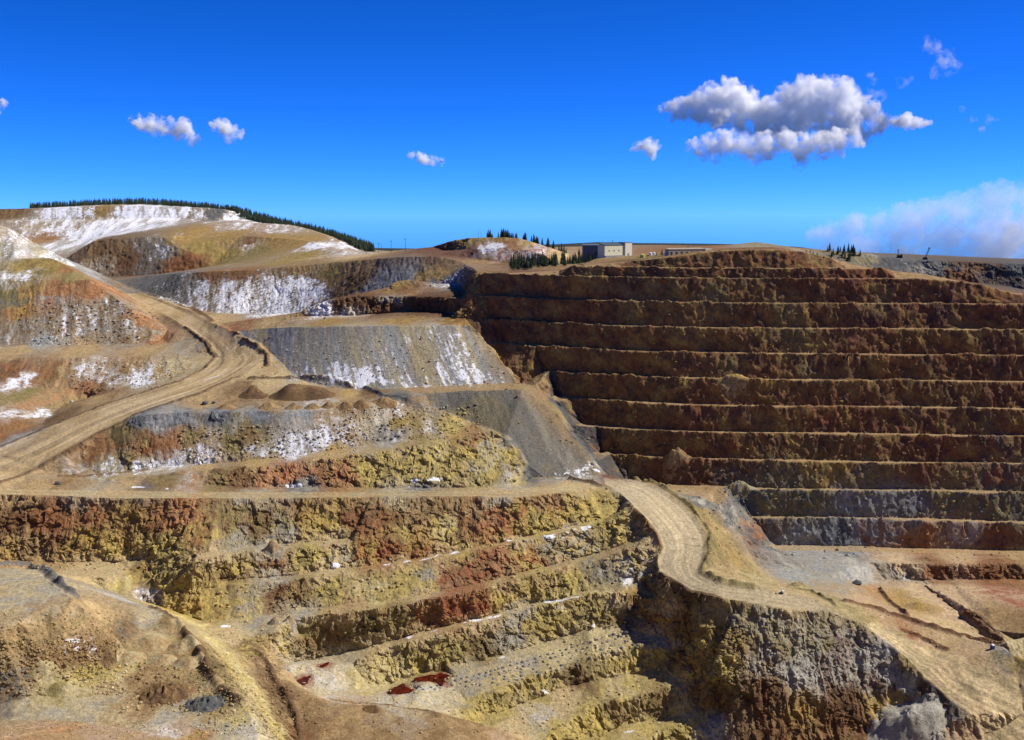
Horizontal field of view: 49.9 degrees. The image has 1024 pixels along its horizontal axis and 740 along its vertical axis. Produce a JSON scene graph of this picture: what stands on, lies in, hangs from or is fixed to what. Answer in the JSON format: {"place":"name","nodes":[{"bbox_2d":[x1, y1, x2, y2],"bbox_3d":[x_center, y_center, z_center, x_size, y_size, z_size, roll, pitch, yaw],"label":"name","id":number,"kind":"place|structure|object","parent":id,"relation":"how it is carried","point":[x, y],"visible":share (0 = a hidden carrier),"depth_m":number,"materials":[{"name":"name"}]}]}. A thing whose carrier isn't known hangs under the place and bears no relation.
{"place":"outdoors","nodes":[
{"label":"outdoors","id":0,"kind":"place"},
{"bbox_2d":[0,258,166,345],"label":"dump slope","id":1,"kind":"structure","parent":0,"point":[41,281],"depth_m":1196.73,"materials":[{"name":"brown soil"}]},
{"bbox_2d":[0,719,171,739],"bbox_3d":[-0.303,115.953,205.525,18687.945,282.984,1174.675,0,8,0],"label":"lookout ground","id":2,"kind":"structure","parent":0,"point":[24,728],"depth_m":479.08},
{"bbox_2d":[0,567,259,739],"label":"foreground mound","id":3,"kind":"object","parent":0,"point":[39,592],"visible":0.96,"depth_m":545.26,"materials":[{"name":"brown soil"}]},
{"bbox_2d":[27,658,95,697],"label":"rock heap","id":4,"kind":"object","parent":3,"relation":"on","point":[58,687],"visible":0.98,"depth_m":535.89,"materials":[{"name":"beige stone"}]},
{"bbox_2d":[115,638,146,664],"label":"dirt pile","id":5,"kind":"object","parent":3,"relation":"on","point":[127,657],"visible":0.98,"depth_m":568.10,"materials":[{"name":"brown soil"}]},
{"bbox_2d":[134,635,171,650],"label":"dirt pile","id":6,"kind":"object","parent":3,"relation":"on","point":[151,642],"visible":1,"depth_m":582.70,"materials":[{"name":"brown soil"}]},
{"bbox_2d":[147,654,176,666],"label":"dirt pile","id":7,"kind":"object","parent":3,"relation":"on","point":[158,660],"visible":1,"depth_m":567.62,"materials":[{"name":"brown soil"}]},
{"bbox_2d":[135,681,192,705],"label":"rock heap","id":8,"kind":"object","parent":3,"relation":"on","point":[162,693],"visible":1,"depth_m":534.62,"materials":[{"name":"brown stone"}]},
{"bbox_2d":[152,617,186,634],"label":"dirt pile","id":9,"kind":"object","parent":3,"relation":"on","point":[169,626],"visible":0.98,"depth_m":599.43,"materials":[{"name":"brown soil"}]},
{"bbox_2d":[167,635,201,653],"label":"dirt pile","id":10,"kind":"object","parent":3,"relation":"on","point":[187,644],"visible":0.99,"depth_m":580.20,"materials":[{"name":"brown soil"}]},
{"bbox_2d":[171,651,204,670],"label":"dirt pile","id":11,"kind":"object","parent":3,"relation":"on","point":[189,663],"visible":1,"depth_m":564.85,"materials":[{"name":"brown soil"}]},
{"bbox_2d":[183,694,225,712],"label":"rock heap","id":12,"kind":"object","parent":3,"relation":"on","point":[206,703],"visible":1,"depth_m":527.33,"materials":[{"name":"grey stone"}]},
{"bbox_2d":[199,675,224,691],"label":"dirt pile","id":13,"kind":"object","parent":3,"relation":"on","point":[214,682],"visible":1,"depth_m":543.39,"materials":[{"name":"brown soil"}]},
{"bbox_2d":[0,292,263,479],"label":"haul road","id":14,"kind":"structure","parent":0,"point":[236,354],"depth_m":962.39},
{"bbox_2d":[0,479,588,498],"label":"dirt road","id":15,"kind":"structure","parent":0,"point":[583,484],"depth_m":816.69,"materials":[{"name":"brown soil"}]},
{"bbox_2d":[238,325,515,388],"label":"stockpile","id":16,"kind":"object","parent":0,"point":[355,338],"visible":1,"depth_m":982.66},
{"bbox_2d":[0,434,760,739],"bbox_3d":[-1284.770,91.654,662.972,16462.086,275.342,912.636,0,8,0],"label":"terraced pit slope","id":17,"kind":"structure","parent":0,"point":[454,524],"depth_m":746.82,"materials":[{"name":"brown stone"}]},
{"bbox_2d":[262,540,284,557],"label":"rock heap","id":18,"kind":"object","parent":17,"relation":"on","point":[272,547],"visible":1,"depth_m":764.83,"materials":[{"name":"beige stone"}]},
{"bbox_2d":[267,617,281,624],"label":"rock heap","id":19,"kind":"object","parent":17,"relation":"on","point":[274,621],"visible":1,"depth_m":710.65,"materials":[{"name":"brown stone"}]},
{"bbox_2d":[283,615,296,634],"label":"rock heap","id":20,"kind":"object","parent":17,"relation":"on","point":[289,618],"visible":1,"depth_m":713.60,"materials":[{"name":"brown stone"}]},
{"bbox_2d":[297,676,310,685],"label":"red pool","id":21,"kind":"structure","parent":17,"relation":"on","point":[303,679],"depth_m":675.79,"materials":[{"name":"liquid"}]},
{"bbox_2d":[362,705,382,712],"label":"rock heap","id":22,"kind":"object","parent":17,"relation":"on","point":[372,709],"visible":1,"depth_m":622.18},
{"bbox_2d":[389,683,414,693],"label":"red pool","id":23,"kind":"structure","parent":17,"relation":"on","point":[402,688],"depth_m":682.94,"materials":[{"name":"liquid"}]},
{"bbox_2d":[414,673,449,685],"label":"red pool","id":24,"kind":"structure","parent":17,"relation":"on","point":[439,678],"depth_m":694.86,"materials":[{"name":"liquid"}]},
{"bbox_2d":[329,383,601,477],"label":"waste dump","id":25,"kind":"object","parent":17,"relation":"on","point":[542,449],"visible":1,"depth_m":900.10,"materials":[{"name":"grey stone"}]},
{"bbox_2d":[0,250,1020,738],"bbox_3d":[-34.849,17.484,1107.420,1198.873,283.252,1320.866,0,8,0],"label":"rubble","id":26,"kind":"object","parent":17,"relation":"on","point":[226,712],"visible":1,"depth_m":712.49,"materials":[{"name":"brown stone"}]},
{"bbox_2d":[0,204,810,292],"bbox_3d":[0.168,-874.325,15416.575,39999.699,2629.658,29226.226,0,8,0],"label":"hill","id":27,"kind":"structure","parent":0,"point":[125,244],"depth_m":2080.99,"materials":[{"name":"white snow"}]},
{"bbox_2d":[29,196,375,251],"bbox_3d":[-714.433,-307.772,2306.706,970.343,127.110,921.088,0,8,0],"label":"forest","id":28,"kind":"object","parent":27,"relation":"on","point":[263,218],"visible":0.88,"depth_m":2574.28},
{"bbox_2d":[0,225,1023,410],"bbox_3d":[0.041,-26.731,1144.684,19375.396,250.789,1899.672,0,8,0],"label":"rim plateau","id":29,"kind":"structure","parent":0,"point":[36,376],"depth_m":1150.44,"materials":[{"name":"brown soil"}]},
{"bbox_2d":[523,258,529,268],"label":"conifer","id":30,"kind":"object","parent":29,"relation":"on","point":[527,263],"visible":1,"depth_m":1075.93,"materials":[{"name":"green plant"}]},
{"bbox_2d":[531,254,536,265],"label":"conifer","id":31,"kind":"object","parent":29,"relation":"on","point":[533,262],"visible":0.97,"depth_m":1121.83,"materials":[{"name":"green plant"}]},
{"bbox_2d":[582,244,598,262],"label":"warehouse","id":32,"kind":"structure","parent":29,"relation":"on","point":[587,249],"depth_m":1129.22,"materials":[{"name":"metal"}]},
{"bbox_2d":[597,240,631,257],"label":"mill building","id":33,"kind":"structure","parent":29,"relation":"on","point":[610,249],"depth_m":1080.09,"materials":[{"name":"grey metal"}]},
{"bbox_2d":[665,248,711,255],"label":"storage shed","id":34,"kind":"structure","parent":29,"relation":"on","point":[671,251],"depth_m":1018.67,"materials":[{"name":"metal"}]},
{"bbox_2d":[0,249,1023,481],"bbox_3d":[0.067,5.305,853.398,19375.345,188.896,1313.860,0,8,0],"label":"terrace","id":35,"kind":"structure","parent":0,"point":[146,443],"depth_m":886.88,"materials":[{"name":"brown soil"}]},
{"bbox_2d":[215,404,236,409],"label":"dirt pile","id":36,"kind":"object","parent":35,"relation":"on","point":[224,406],"visible":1,"depth_m":902.11,"materials":[{"name":"brown soil"}]},
{"bbox_2d":[238,385,267,398],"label":"dirt pile","id":37,"kind":"object","parent":35,"relation":"on","point":[253,392],"visible":1,"depth_m":930.08,"materials":[{"name":"brown soil"}]},
{"bbox_2d":[257,402,280,409],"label":"dirt pile","id":38,"kind":"object","parent":35,"relation":"on","point":[268,406],"visible":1,"depth_m":901.07,"materials":[{"name":"brown soil"}]},
{"bbox_2d":[284,403,302,409],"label":"dirt pile","id":39,"kind":"object","parent":35,"relation":"on","point":[293,406],"visible":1,"depth_m":899.09,"materials":[{"name":"brown soil"}]},
{"bbox_2d":[268,383,335,400],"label":"dirt pile","id":40,"kind":"object","parent":35,"relation":"on","point":[294,392],"visible":1,"depth_m":926.02,"materials":[{"name":"brown soil"}]},
{"bbox_2d":[304,403,320,409],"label":"dirt pile","id":41,"kind":"object","parent":35,"relation":"on","point":[312,406],"visible":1,"depth_m":898.57,"materials":[{"name":"brown soil"}]},
{"bbox_2d":[321,402,335,408],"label":"dirt pile","id":42,"kind":"object","parent":35,"relation":"on","point":[327,405],"visible":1,"depth_m":900.45,"materials":[{"name":"brown soil"}]},
{"bbox_2d":[336,401,352,410],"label":"dirt pile","id":43,"kind":"object","parent":35,"relation":"on","point":[344,406],"visible":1,"depth_m":896.87,"materials":[{"name":"brown soil"}]},
{"bbox_2d":[353,399,369,409],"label":"dirt pile","id":44,"kind":"object","parent":35,"relation":"on","point":[361,404],"visible":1,"depth_m":898.90,"materials":[{"name":"brown soil"}]},
{"bbox_2d":[372,396,397,408],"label":"dirt pile","id":45,"kind":"object","parent":35,"relation":"on","point":[385,402],"visible":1,"depth_m":905.29,"materials":[{"name":"brown soil"}]},
{"bbox_2d":[0,0,1023,258],"label":"sky","id":46,"kind":"structure","parent":0,"point":[874,126],"materials":[{"name":"blue"}]},
{"bbox_2d":[603,477,823,610],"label":"ramp road","id":47,"kind":"structure","parent":0,"point":[676,525],"depth_m":756.38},
{"bbox_2d":[448,249,1023,553],"bbox_3d":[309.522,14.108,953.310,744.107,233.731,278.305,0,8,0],"label":"pit wall","id":48,"kind":"structure","parent":0,"point":[619,387],"depth_m":925.75,"materials":[{"name":"brown stone"}]},
{"bbox_2d":[659,447,691,483],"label":"rock heap","id":49,"kind":"object","parent":48,"relation":"on","point":[672,457],"visible":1,"depth_m":903.10,"materials":[{"name":"brown stone"}]},
{"bbox_2d":[716,373,748,398],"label":"rock heap","id":50,"kind":"object","parent":48,"relation":"on","point":[730,382],"visible":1,"depth_m":922.77,"materials":[{"name":"brown stone"}]},
{"bbox_2d":[722,480,755,500],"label":"rock heap","id":51,"kind":"object","parent":48,"relation":"on","point":[736,487],"visible":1,"depth_m":885.58,"materials":[{"name":"stone"}]},
{"bbox_2d":[829,353,867,379],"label":"rock heap","id":52,"kind":"object","parent":48,"relation":"on","point":[844,370],"visible":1,"depth_m":924.34,"materials":[{"name":"brown stone"}]},
{"bbox_2d":[606,485,994,739],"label":"ridge","id":53,"kind":"structure","parent":0,"point":[902,680],"depth_m":671.68,"materials":[{"name":"grey stone"}]},
{"bbox_2d":[759,537,1023,739],"bbox_3d":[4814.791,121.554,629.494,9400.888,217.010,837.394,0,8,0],"label":"pit floor","id":54,"kind":"structure","parent":0,"point":[830,579],"depth_m":778.55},
{"bbox_2d":[787,581,810,587],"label":"rock heap","id":55,"kind":"object","parent":54,"relation":"on","point":[799,584],"visible":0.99,"depth_m":757.17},
{"bbox_2d":[852,579,861,584],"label":"boulder","id":56,"kind":"object","parent":54,"relation":"on","point":[856,582],"visible":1,"depth_m":793.78,"materials":[{"name":"grey stone"}]},
{"bbox_2d":[866,692,950,739],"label":"rock heap","id":57,"kind":"object","parent":54,"relation":"on","point":[914,719],"visible":1,"depth_m":643.39,"materials":[{"name":"grey stone"}]},
{"bbox_2d":[899,602,945,611],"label":"rock heap","id":58,"kind":"object","parent":54,"relation":"on","point":[922,606],"visible":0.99,"depth_m":760.92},
{"bbox_2d":[865,622,1023,739],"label":"road","id":59,"kind":"structure","parent":0,"point":[993,700],"depth_m":654.34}
]}

